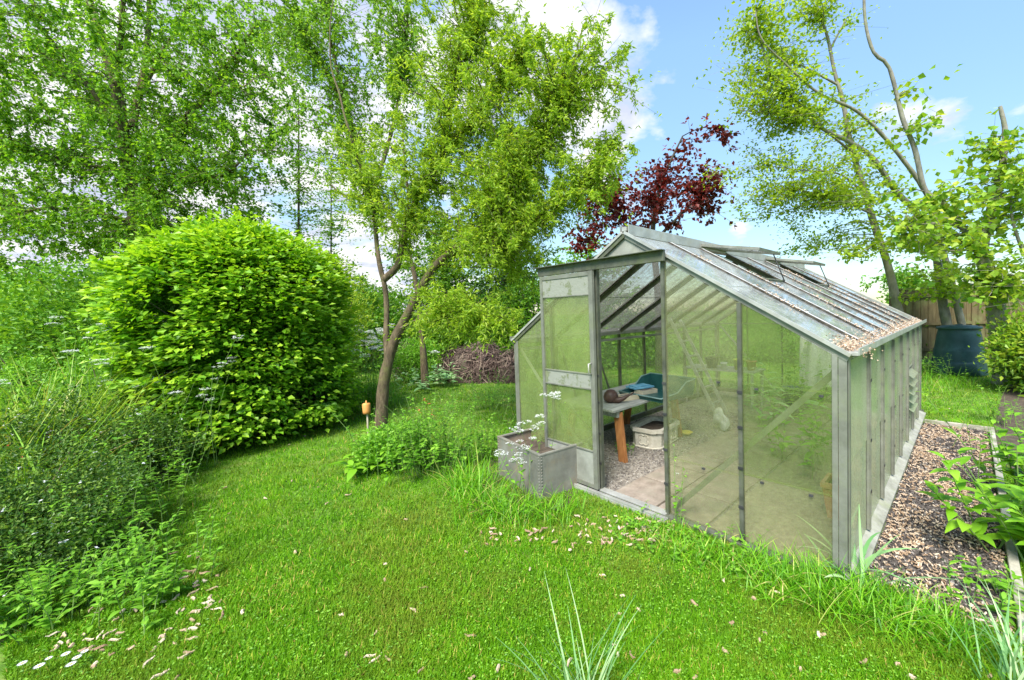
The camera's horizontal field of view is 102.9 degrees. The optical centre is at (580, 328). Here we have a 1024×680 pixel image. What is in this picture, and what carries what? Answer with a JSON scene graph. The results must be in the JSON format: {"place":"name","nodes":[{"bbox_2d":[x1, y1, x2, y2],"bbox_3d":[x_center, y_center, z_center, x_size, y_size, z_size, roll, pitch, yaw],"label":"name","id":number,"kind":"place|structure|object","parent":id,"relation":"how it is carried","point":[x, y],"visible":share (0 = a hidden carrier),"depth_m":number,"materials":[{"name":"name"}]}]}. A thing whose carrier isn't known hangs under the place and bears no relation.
{"place":"outdoors","nodes":[
{"label":"outdoors","id":0,"kind":"place"},
{"bbox_2d":[0,305,1023,679],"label":"ground","id":1,"kind":"structure","parent":0,"point":[508,421],"depth_m":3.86,"materials":[{"name":"plant"}]},
{"bbox_2d":[0,489,157,643],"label":"flower bed","id":2,"kind":"object","parent":1,"relation":"on","point":[98,545],"visible":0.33,"depth_m":3.09,"materials":[{"name":"plant"}]},
{"bbox_2d":[0,548,55,629],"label":"weed clump","id":3,"kind":"object","parent":2,"relation":"on","point":[2,592],"visible":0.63,"depth_m":2.29,"materials":[{"name":"green plant"}]},
{"bbox_2d":[0,398,121,501],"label":"cotoneaster","id":4,"kind":"object","parent":2,"relation":"on","point":[65,422],"visible":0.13,"depth_m":3.77,"materials":[{"name":"green plant"}]},
{"bbox_2d":[0,339,122,420],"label":"leafy shrub","id":5,"kind":"object","parent":2,"relation":"on","point":[34,364],"visible":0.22,"depth_m":5.32,"materials":[{"name":"green plant"}]},
{"bbox_2d":[0,467,131,609],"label":"cotoneaster","id":6,"kind":"object","parent":2,"relation":"on","point":[20,536],"visible":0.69,"depth_m":2.66,"materials":[{"name":"green plant"}]},
{"bbox_2d":[0,542,132,636],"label":"weed clump","id":7,"kind":"object","parent":2,"relation":"on","point":[38,604],"visible":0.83,"depth_m":2.29,"materials":[{"name":"green plant"}]},
{"bbox_2d":[0,474,134,585],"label":"border perennial","id":8,"kind":"object","parent":2,"relation":"on","point":[91,531],"visible":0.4,"depth_m":2.74,"materials":[{"name":"green plant"}]},
{"bbox_2d":[0,509,138,602],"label":"weed clump","id":9,"kind":"object","parent":2,"relation":"on","point":[29,558],"visible":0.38,"depth_m":2.52,"materials":[{"name":"green plant"}]},
{"bbox_2d":[0,467,146,572],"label":"weed clump","id":10,"kind":"object","parent":2,"relation":"on","point":[88,523],"visible":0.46,"depth_m":2.84,"materials":[{"name":"green plant"}]},
{"bbox_2d":[0,530,155,632],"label":"weed clump","id":11,"kind":"object","parent":2,"relation":"on","point":[23,582],"visible":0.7,"depth_m":2.40,"materials":[{"name":"green plant"}]},
{"bbox_2d":[0,426,160,568],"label":"cotoneaster","id":12,"kind":"object","parent":2,"relation":"on","point":[106,464],"visible":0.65,"depth_m":3.13,"materials":[{"name":"green plant"}]},
{"bbox_2d":[0,530,163,644],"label":"weed clump","id":13,"kind":"object","parent":2,"relation":"on","point":[75,592],"visible":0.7,"depth_m":2.43,"materials":[{"name":"green plant"}]},
{"bbox_2d":[0,251,167,421],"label":"hedge shrub","id":14,"kind":"object","parent":2,"relation":"on","point":[35,320],"visible":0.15,"depth_m":6.63,"materials":[{"name":"green plant"}]},
{"bbox_2d":[3,343,172,430],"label":"leafy shrub","id":15,"kind":"object","parent":2,"relation":"on","point":[118,398],"visible":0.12,"depth_m":4.96,"materials":[{"name":"green plant"}]},
{"bbox_2d":[24,460,155,558],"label":"border perennial","id":16,"kind":"object","parent":2,"relation":"on","point":[133,509],"visible":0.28,"depth_m":3.12,"materials":[{"name":"green plant"}]},
{"bbox_2d":[0,380,204,495],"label":"cotoneaster","id":17,"kind":"object","parent":2,"relation":"on","point":[110,440],"visible":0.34,"depth_m":4.04,"materials":[{"name":"green plant"}]},
{"bbox_2d":[12,384,193,490],"bbox_3d":[-4.431,1.162,4.029,0.908,1.017,1.392,-2,2,0],"label":"border perennial","id":18,"kind":"object","parent":2,"relation":"on","point":[143,467],"visible":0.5,"depth_m":4.05,"materials":[{"name":"green plant"}]},
{"bbox_2d":[0,366,213,483],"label":"strappy plant","id":19,"kind":"object","parent":2,"relation":"on","point":[10,429],"visible":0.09,"depth_m":4.13,"materials":[{"name":"plant"}]},
{"bbox_2d":[0,341,213,462],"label":"strappy plant","id":20,"kind":"object","parent":2,"relation":"on","point":[1,403],"visible":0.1,"depth_m":4.46,"materials":[{"name":"plant"}]},
{"bbox_2d":[31,423,199,511],"bbox_3d":[-4.064,1.266,3.721,1.007,0.813,0.957,-2,2,0],"label":"border perennial","id":21,"kind":"object","parent":2,"relation":"on","point":[159,484],"visible":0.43,"depth_m":3.79,"materials":[{"name":"green plant"}]},
{"bbox_2d":[78,486,224,559],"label":"weed clump","id":22,"kind":"object","parent":2,"relation":"on","point":[138,530],"visible":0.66,"depth_m":2.99,"materials":[{"name":"green plant"}]},
{"bbox_2d":[91,401,227,485],"bbox_3d":[-4.693,1.214,4.411,1.173,0.908,1.149,0,3,30],"label":"cotoneaster","id":23,"kind":"object","parent":2,"relation":"on","point":[188,444],"visible":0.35,"depth_m":4.34,"materials":[{"name":"green plant"}]},
{"bbox_2d":[54,506,219,621],"bbox_3d":[-2.864,1.503,2.579,0.829,0.362,0.899,-2,2,0],"label":"weed clump","id":24,"kind":"object","parent":1,"relation":"on","point":[136,567],"visible":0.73,"depth_m":2.62,"materials":[{"name":"green plant"}]},
{"bbox_2d":[81,543,223,633],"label":"weed clump","id":25,"kind":"object","parent":1,"relation":"on","point":[149,584],"visible":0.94,"depth_m":2.42,"materials":[{"name":"green plant"}]},
{"bbox_2d":[0,0,320,286],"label":"silver birch","id":26,"kind":"object","parent":1,"relation":"on","point":[145,202],"visible":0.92,"depth_m":9.96,"materials":[{"name":"green plant"}]},
{"bbox_2d":[133,454,201,525],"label":"weed clump","id":27,"kind":"object","parent":1,"relation":"on","point":[178,479],"visible":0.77,"depth_m":3.64,"materials":[{"name":"green plant"}]},
{"bbox_2d":[66,204,370,458],"bbox_3d":[-5.140,-0.108,6.202,3.327,3.488,3.501,-2,2,0],"label":"clipped shrub","id":28,"kind":"object","parent":1,"relation":"on","point":[274,298],"visible":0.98,"depth_m":5.23,"materials":[{"name":"green plant"}]},
{"bbox_2d":[257,96,348,244],"bbox_3d":[-9.508,-3.275,13.875,3.270,9.417,2.880,-2,2,0],"label":"sapling","id":29,"kind":"object","parent":1,"relation":"on","point":[298,202],"visible":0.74,"depth_m":13.80,"materials":[{"name":"green plant"}]},
{"bbox_2d":[294,164,366,270],"bbox_3d":[-9.660,-2.624,15.830,2.885,7.966,2.953,-2,2,0],"label":"sapling","id":30,"kind":"object","parent":1,"relation":"on","point":[330,235],"visible":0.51,"depth_m":15.80,"materials":[{"name":"green plant"}]},
{"bbox_2d":[211,0,461,388],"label":"birch tree","id":31,"kind":"object","parent":1,"relation":"on","point":[298,27],"visible":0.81,"depth_m":8.54,"materials":[{"name":"green plant"}]},
{"bbox_2d":[320,246,383,378],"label":"hedge shrub","id":32,"kind":"object","parent":1,"relation":"on","point":[356,299],"visible":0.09,"depth_m":8.81,"materials":[{"name":"green plant"}]},
{"bbox_2d":[309,354,422,413],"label":"grass tussock","id":33,"kind":"object","parent":1,"relation":"on","point":[373,397],"depth_m":7.69,"materials":[{"name":"plant"}]},
{"bbox_2d":[342,280,424,371],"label":"hedge bush","id":34,"kind":"object","parent":1,"relation":"on","point":[393,314],"visible":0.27,"depth_m":12.70,"materials":[{"name":"green plant"}]},
{"bbox_2d":[334,416,442,475],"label":"shrub","id":35,"kind":"object","parent":1,"relation":"on","point":[365,439],"visible":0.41,"depth_m":4.48,"materials":[{"name":"green plant"}]},
{"bbox_2d":[382,335,450,382],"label":"leafy shrub","id":36,"kind":"object","parent":1,"relation":"on","point":[407,354],"visible":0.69,"depth_m":10.47,"materials":[{"name":"green plant"}]},
{"bbox_2d":[326,388,509,486],"bbox_3d":[-1.673,1.127,4.697,1.761,0.867,1.772,0,3,38],"label":"geranium","id":37,"kind":"object","parent":1,"relation":"on","point":[424,454],"visible":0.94,"depth_m":4.36,"materials":[{"name":"green plant"}]},
{"bbox_2d":[394,361,465,390],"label":"rhubarb clump","id":38,"kind":"object","parent":1,"relation":"on","point":[433,377],"visible":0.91,"depth_m":9.53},
{"bbox_2d":[380,205,497,343],"bbox_3d":[-5.108,-1.611,14.917,4.577,5.756,4.653,-2,2,0],"label":"garden tree","id":39,"kind":"object","parent":1,"relation":"on","point":[448,285],"visible":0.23,"depth_m":14.37,"materials":[{"name":"green plant"}]},
{"bbox_2d":[377,319,507,363],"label":"hedge bush","id":40,"kind":"object","parent":1,"relation":"on","point":[446,343],"visible":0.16,"depth_m":12.81,"materials":[{"name":"green plant"}]},
{"bbox_2d":[414,442,507,504],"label":"grass tussock","id":41,"kind":"object","parent":1,"relation":"on","point":[462,479],"depth_m":3.92,"materials":[{"name":"plant"}]},
{"bbox_2d":[433,414,516,464],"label":"weed clump","id":42,"kind":"object","parent":1,"relation":"on","point":[485,447],"visible":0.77,"depth_m":4.65,"materials":[{"name":"green plant"}]},
{"bbox_2d":[431,340,521,383],"bbox_3d":[-2.708,1.161,10.826,2.557,1.915,1.870,-2,2,0],"label":"brushwood heap","id":43,"kind":"object","parent":1,"relation":"on","point":[483,364],"visible":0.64,"depth_m":10.24,"materials":[{"name":"wood"}]},
{"bbox_2d":[437,469,523,527],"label":"grass tussock","id":44,"kind":"object","parent":1,"relation":"on","point":[484,497],"depth_m":3.57,"materials":[{"name":"plant"}]},
{"bbox_2d":[303,0,661,429],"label":"forked tree","id":45,"kind":"object","parent":1,"relation":"on","point":[505,227],"visible":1,"depth_m":5.33,"materials":[{"name":"green plant"}]},
{"bbox_2d":[452,117,564,350],"bbox_3d":[-2.376,-3.073,13.957,4.205,8.699,3.879,-3,3,-23],"label":"garden tree","id":46,"kind":"object","parent":1,"relation":"on","point":[504,283],"visible":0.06,"depth_m":13.54,"materials":[{"name":"green plant"}]},
{"bbox_2d":[492,346,529,383],"bbox_3d":[-1.829,1.210,10.246,1.029,1.578,1.002,-2,2,0],"label":"twig heap","id":47,"kind":"object","parent":1,"relation":"on","point":[505,363],"visible":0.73,"depth_m":9.97,"materials":[{"name":"wood"}]},
{"bbox_2d":[0,376,1023,679],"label":"clover","id":48,"kind":"object","parent":1,"relation":"on","point":[650,604],"visible":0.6,"depth_m":2.18,"materials":[{"name":"green plant"}]},
{"bbox_2d":[469,480,559,533],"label":"grass tussock","id":49,"kind":"object","parent":1,"relation":"on","point":[514,510],"depth_m":3.35,"materials":[{"name":"plant"}]},
{"bbox_2d":[45,407,992,679],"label":"fallen catkins","id":50,"kind":"object","parent":1,"relation":"on","point":[211,601],"visible":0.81,"depth_m":2.31,"materials":[{"name":"plant"}]},
{"bbox_2d":[468,458,577,523],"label":"grass","id":51,"kind":"structure","parent":1,"relation":"on","point":[500,480],"depth_m":3.82,"materials":[{"name":"plant"}]},
{"bbox_2d":[497,426,586,499],"bbox_3d":[-0.410,1.332,4.131,0.560,0.426,0.810,-4,3,-39],"label":"planter","id":52,"kind":"object","parent":51,"relation":"on","point":[549,466],"visible":0.8,"depth_m":3.87,"materials":[{"name":"metal"}]},
{"bbox_2d":[465,275,624,368],"bbox_3d":[-1.263,-0.404,12.858,5.553,3.397,3.733,-2,2,0],"label":"hedge bush","id":53,"kind":"object","parent":1,"relation":"on","point":[532,353],"visible":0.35,"depth_m":12.43,"materials":[{"name":"green plant"}]},
{"bbox_2d":[514,479,593,530],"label":"grass tussock","id":54,"kind":"object","parent":1,"relation":"on","point":[558,509],"depth_m":3.40,"materials":[{"name":"plant"}]},
{"bbox_2d":[494,572,662,679],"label":"daffodil leaves","id":55,"kind":"object","parent":1,"relation":"on","point":[601,677],"visible":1,"depth_m":1.74,"materials":[{"name":"plant"}]},
{"bbox_2d":[534,234,650,323],"bbox_3d":[0.549,-1.515,17.945,5.062,5.634,4.750,-1,2,12],"label":"garden tree","id":56,"kind":"object","parent":1,"relation":"on","point":[558,261],"visible":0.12,"depth_m":17.70,"materials":[{"name":"green plant"}]},
{"bbox_2d":[533,303,689,369],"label":"hedge bush","id":57,"kind":"object","parent":1,"relation":"on","point":[611,359],"visible":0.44,"depth_m":11.93,"materials":[{"name":"green plant"}]},
{"bbox_2d":[561,113,747,372],"bbox_3d":[1.961,-2.218,10.816,4.966,6.870,2.787,-1,2,13],"label":"copper maple","id":58,"kind":"object","parent":1,"relation":"on","point":[654,201],"visible":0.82,"depth_m":10.76,"materials":[{"name":"red plant"}]},
{"bbox_2d":[609,300,773,363],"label":"hedge bush","id":59,"kind":"object","parent":1,"relation":"on","point":[678,357],"visible":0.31,"depth_m":12.37,"materials":[{"name":"green plant"}]},
{"bbox_2d":[662,526,757,582],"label":"grass tussock","id":60,"kind":"object","parent":1,"relation":"on","point":[710,554],"depth_m":2.74,"materials":[{"name":"plant"}]},
{"bbox_2d":[510,224,926,586],"bbox_3d":[2.149,0.223,5.330,3.376,2.488,5.287,1,3,44],"label":"greenhouse","id":61,"kind":"object","parent":1,"relation":"on","point":[875,399],"visible":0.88,"depth_m":3.71,"materials":[{"name":"metal"}]},
{"bbox_2d":[539,270,599,489],"bbox_3d":[-0.141,0.478,3.932,0.728,2.021,0.078,1,3,44],"label":"door","id":62,"kind":"structure","parent":61,"relation":"in","point":[578,283],"depth_m":3.84,"materials":[{"name":"metal"}]},
{"bbox_2d":[692,254,920,360],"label":"roof leaf litter","id":63,"kind":"object","parent":61,"relation":"on","point":[850,346],"visible":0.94,"depth_m":3.42,"materials":[{"name":"plant"}]},
{"bbox_2d":[799,324,832,386],"bbox_3d":[3.583,0.069,6.166,0.453,1.602,0.273,1,3,44],"label":"fleece sheet","id":64,"kind":"object","parent":61,"relation":"hanging from","point":[813,351],"visible":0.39,"depth_m":6.10,"materials":[{"name":"fabric"}]},
{"bbox_2d":[674,302,802,362],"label":"hedge bush","id":65,"kind":"object","parent":1,"relation":"on","point":[771,353],"visible":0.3,"depth_m":12.40,"materials":[{"name":"green plant"}]},
{"bbox_2d":[719,525,829,612],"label":"grass tussock","id":66,"kind":"object","parent":1,"relation":"on","point":[760,569],"depth_m":2.49,"materials":[{"name":"plant"}]},
{"bbox_2d":[730,547,845,621],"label":"grass tussock","id":67,"kind":"object","parent":1,"relation":"on","point":[782,588],"depth_m":2.38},
{"bbox_2d":[691,0,940,311],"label":"hornbeam","id":68,"kind":"object","parent":1,"relation":"on","point":[824,199],"visible":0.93,"depth_m":9.59,"materials":[{"name":"green plant"}]},
{"bbox_2d":[726,534,925,646],"bbox_3d":[1.402,1.453,2.365,0.952,0.323,0.894,-2,2,0],"label":"grass tussock","id":69,"kind":"object","parent":1,"relation":"on","point":[819,583],"depth_m":2.31,"materials":[{"name":"plant"}]},
{"bbox_2d":[750,311,928,362],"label":"hedge bush","id":70,"kind":"object","parent":1,"relation":"on","point":[777,330],"visible":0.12,"depth_m":11.88,"materials":[{"name":"green plant"}]},
{"bbox_2d":[725,0,1008,324],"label":"leaning tree","id":71,"kind":"object","parent":1,"relation":"on","point":[942,290],"visible":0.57,"depth_m":9.50,"materials":[{"name":"green plant"}]},
{"bbox_2d":[783,549,972,654],"bbox_3d":[1.589,1.473,2.224,0.739,0.268,0.820,-4,3,-43],"label":"grass tussock","id":72,"kind":"object","parent":1,"relation":"on","point":[894,608],"depth_m":2.19,"materials":[{"name":"plant"}]},
{"bbox_2d":[795,507,963,600],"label":"iris leaves","id":73,"kind":"object","parent":1,"relation":"on","point":[872,557],"visible":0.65,"depth_m":2.48,"materials":[{"name":"plant"}]},
{"bbox_2d":[845,261,933,303],"bbox_3d":[16.380,-0.993,20.119,3.803,4.861,4.624,-2,2,0],"label":"garden tree","id":74,"kind":"object","parent":1,"relation":"on","point":[899,276],"visible":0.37,"depth_m":19.65,"materials":[{"name":"green plant"}]},
{"bbox_2d":[841,568,1023,678],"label":"grass tussock","id":75,"kind":"object","parent":1,"relation":"on","point":[951,638],"depth_m":2.04,"materials":[{"name":"plant"}]},
{"bbox_2d":[889,286,1023,358],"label":"fence","id":76,"kind":"object","parent":1,"relation":"on","point":[922,309],"visible":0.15,"depth_m":11.12,"materials":[{"name":"wood"}]},
{"bbox_2d":[930,324,988,376],"bbox_3d":[8.822,0.470,9.427,1.007,1.159,1.035,0,3,40],"label":"compost bin","id":77,"kind":"object","parent":1,"relation":"on","point":[955,341],"visible":0.95,"depth_m":9.11,"materials":[{"name":"blue plastic"}]},
{"bbox_2d":[922,561,1023,679],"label":"daffodil leaves","id":78,"kind":"object","parent":1,"relation":"on","point":[1005,649],"visible":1,"depth_m":1.82,"materials":[{"name":"plant"}]},
{"bbox_2d":[938,553,1023,625],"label":"weed clump","id":79,"kind":"object","parent":1,"relation":"on","point":[1004,584],"visible":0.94,"depth_m":2.23,"materials":[{"name":"green plant"}]},
{"bbox_2d":[994,387,1023,480],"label":"flower bed","id":80,"kind":"object","parent":1,"relation":"on","point":[1010,395],"depth_m":5.74,"materials":[{"name":"soil"}]},
{"bbox_2d":[856,0,1023,386],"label":"sycamore","id":81,"kind":"object","parent":80,"relation":"on","point":[995,293],"visible":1,"depth_m":7.82,"materials":[{"name":"green plant"}]},
{"bbox_2d":[915,390,1023,499],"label":"lily clump","id":82,"kind":"object","parent":80,"relation":"on","point":[1012,459],"visible":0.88,"depth_m":3.39,"materials":[{"name":"green plant"}]},
{"bbox_2d":[916,444,1023,562],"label":"lily clump","id":83,"kind":"object","parent":80,"relation":"on","point":[1012,528],"visible":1,"depth_m":2.68,"materials":[{"name":"green plant"}]},
{"bbox_2d":[968,304,1023,396],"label":"laurel shrub","id":84,"kind":"object","parent":80,"relation":"on","point":[1014,326],"visible":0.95,"depth_m":7.26,"materials":[{"name":"green plant"}]},
{"bbox_2d":[1004,518,1023,641],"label":"edging board","id":85,"kind":"object","parent":1,"relation":"on","point":[1012,557],"visible":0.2,"depth_m":2.43,"materials":[{"name":"wood"}]},
{"bbox_2d":[0,0,1023,312],"label":"sky","id":86,"kind":"structure","parent":0,"point":[670,37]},
{"bbox_2d":[604,391,831,562],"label":"greenhouse floor","id":87,"kind":"structure","parent":0,"point":[730,400],"depth_m":5.33,"materials":[{"name":"gravel"}]},
{"bbox_2d":[560,382,682,462],"bbox_3d":[0.629,1.169,5.348,1.018,0.610,1.600,1,3,44],"label":"potting bench","id":88,"kind":"object","parent":87,"relation":"on","point":[582,403],"visible":0.44,"depth_m":4.89,"materials":[{"name":"brown wood"}]},
{"bbox_2d":[619,372,695,402],"bbox_3d":[0.969,0.746,5.207,0.669,0.221,0.759,-4,3,-39],"label":"potting tray","id":89,"kind":"object","parent":88,"relation":"on","point":[681,387],"visible":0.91,"depth_m":5.28,"materials":[{"name":"green plastic"}]},
{"bbox_2d":[616,477,680,506],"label":"paving slab","id":90,"kind":"structure","parent":87,"relation":"on","point":[651,491],"depth_m":3.74,"materials":[{"name":"concrete"}]},
{"bbox_2d":[630,416,679,449],"bbox_3d":[0.956,1.331,5.170,0.450,0.250,0.670,0,3,38],"label":"stone planter","id":91,"kind":"object","parent":87,"relation":"on","point":[648,433],"visible":0.82,"depth_m":5.00,"materials":[{"name":"stone"}]},
{"bbox_2d":[645,465,704,489],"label":"paving slab","id":92,"kind":"structure","parent":87,"relation":"on","point":[658,475],"depth_m":4.06,"materials":[{"name":"concrete"}]},
{"bbox_2d":[604,405,752,490],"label":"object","id":93,"kind":"object","parent":87,"relation":"on","point":[692,428],"visible":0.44,"depth_m":5.15,"materials":[{"name":"gravel"}]},
{"bbox_2d":[659,490,729,525],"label":"paving slab","id":94,"kind":"structure","parent":87,"relation":"on","point":[702,509],"depth_m":3.39,"materials":[{"name":"stone"}]},
{"bbox_2d":[670,452,724,474],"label":"paving slab","id":95,"kind":"structure","parent":87,"relation":"on","point":[693,461],"depth_m":4.39,"materials":[{"name":"concrete"}]},
{"bbox_2d":[668,318,728,412],"bbox_3d":[1.913,0.587,6.628,0.874,1.574,0.364,1,3,44],"label":"ladder","id":96,"kind":"object","parent":87,"relation":"on","point":[704,369],"visible":0.89,"depth_m":6.60,"materials":[{"name":"wood"}]},
{"bbox_2d":[688,442,737,460],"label":"paving slab","id":97,"kind":"structure","parent":87,"relation":"on","point":[717,451],"depth_m":4.71,"materials":[{"name":"concrete"}]},
{"bbox_2d":[685,474,750,504],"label":"paving slab","id":98,"kind":"structure","parent":87,"relation":"on","point":[722,489],"depth_m":3.73,"materials":[{"name":"concrete"}]},
{"bbox_2d":[682,364,764,410],"bbox_3d":[2.521,1.009,7.171,1.300,0.645,0.520,1,3,44],"label":"staging shelf","id":99,"kind":"object","parent":87,"relation":"on","point":[732,369],"visible":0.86,"depth_m":6.90,"materials":[{"name":"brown wood"}]},
{"bbox_2d":[707,463,767,486],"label":"paving slab","id":100,"kind":"structure","parent":87,"relation":"on","point":[753,477],"depth_m":4.06,"materials":[{"name":"concrete"}]},
{"bbox_2d":[733,451,783,472],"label":"paving slab","id":101,"kind":"structure","parent":87,"relation":"on","point":[765,463],"depth_m":4.38,"materials":[{"name":"concrete"}]},
{"bbox_2d":[731,360,827,430],"bbox_3d":[2.776,0.907,5.616,1.198,0.965,0.934,-2,2,0],"label":"artichoke","id":102,"kind":"object","parent":87,"relation":"on","point":[773,392],"visible":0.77,"depth_m":5.53,"materials":[{"name":"plant"}]},
{"bbox_2d":[711,418,895,570],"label":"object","id":103,"kind":"structure","parent":87,"relation":"on","point":[777,500],"depth_m":3.35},
{"bbox_2d":[755,387,831,477],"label":"tomato plant","id":104,"kind":"object","parent":103,"relation":"on","point":[811,443],"visible":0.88,"depth_m":4.31,"materials":[{"name":"green plant"}]},
{"bbox_2d":[793,412,829,423],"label":"paving slab","id":105,"kind":"structure","parent":87,"relation":"on","point":[822,417],"depth_m":6.02,"materials":[{"name":"concrete"}]},
{"bbox_2d":[766,325,831,419],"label":"tomato plant","id":106,"kind":"object","parent":105,"relation":"on","point":[795,389],"visible":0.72,"depth_m":6.03,"materials":[{"name":"green plant"}]},
{"bbox_2d":[866,423,1015,639],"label":"gravel path","id":107,"kind":"structure","parent":0,"point":[941,559],"depth_m":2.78,"materials":[{"name":"gravel"}]},
{"bbox_2d":[866,422,1016,632],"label":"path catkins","id":108,"kind":"object","parent":107,"relation":"on","point":[914,543],"visible":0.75,"depth_m":3.04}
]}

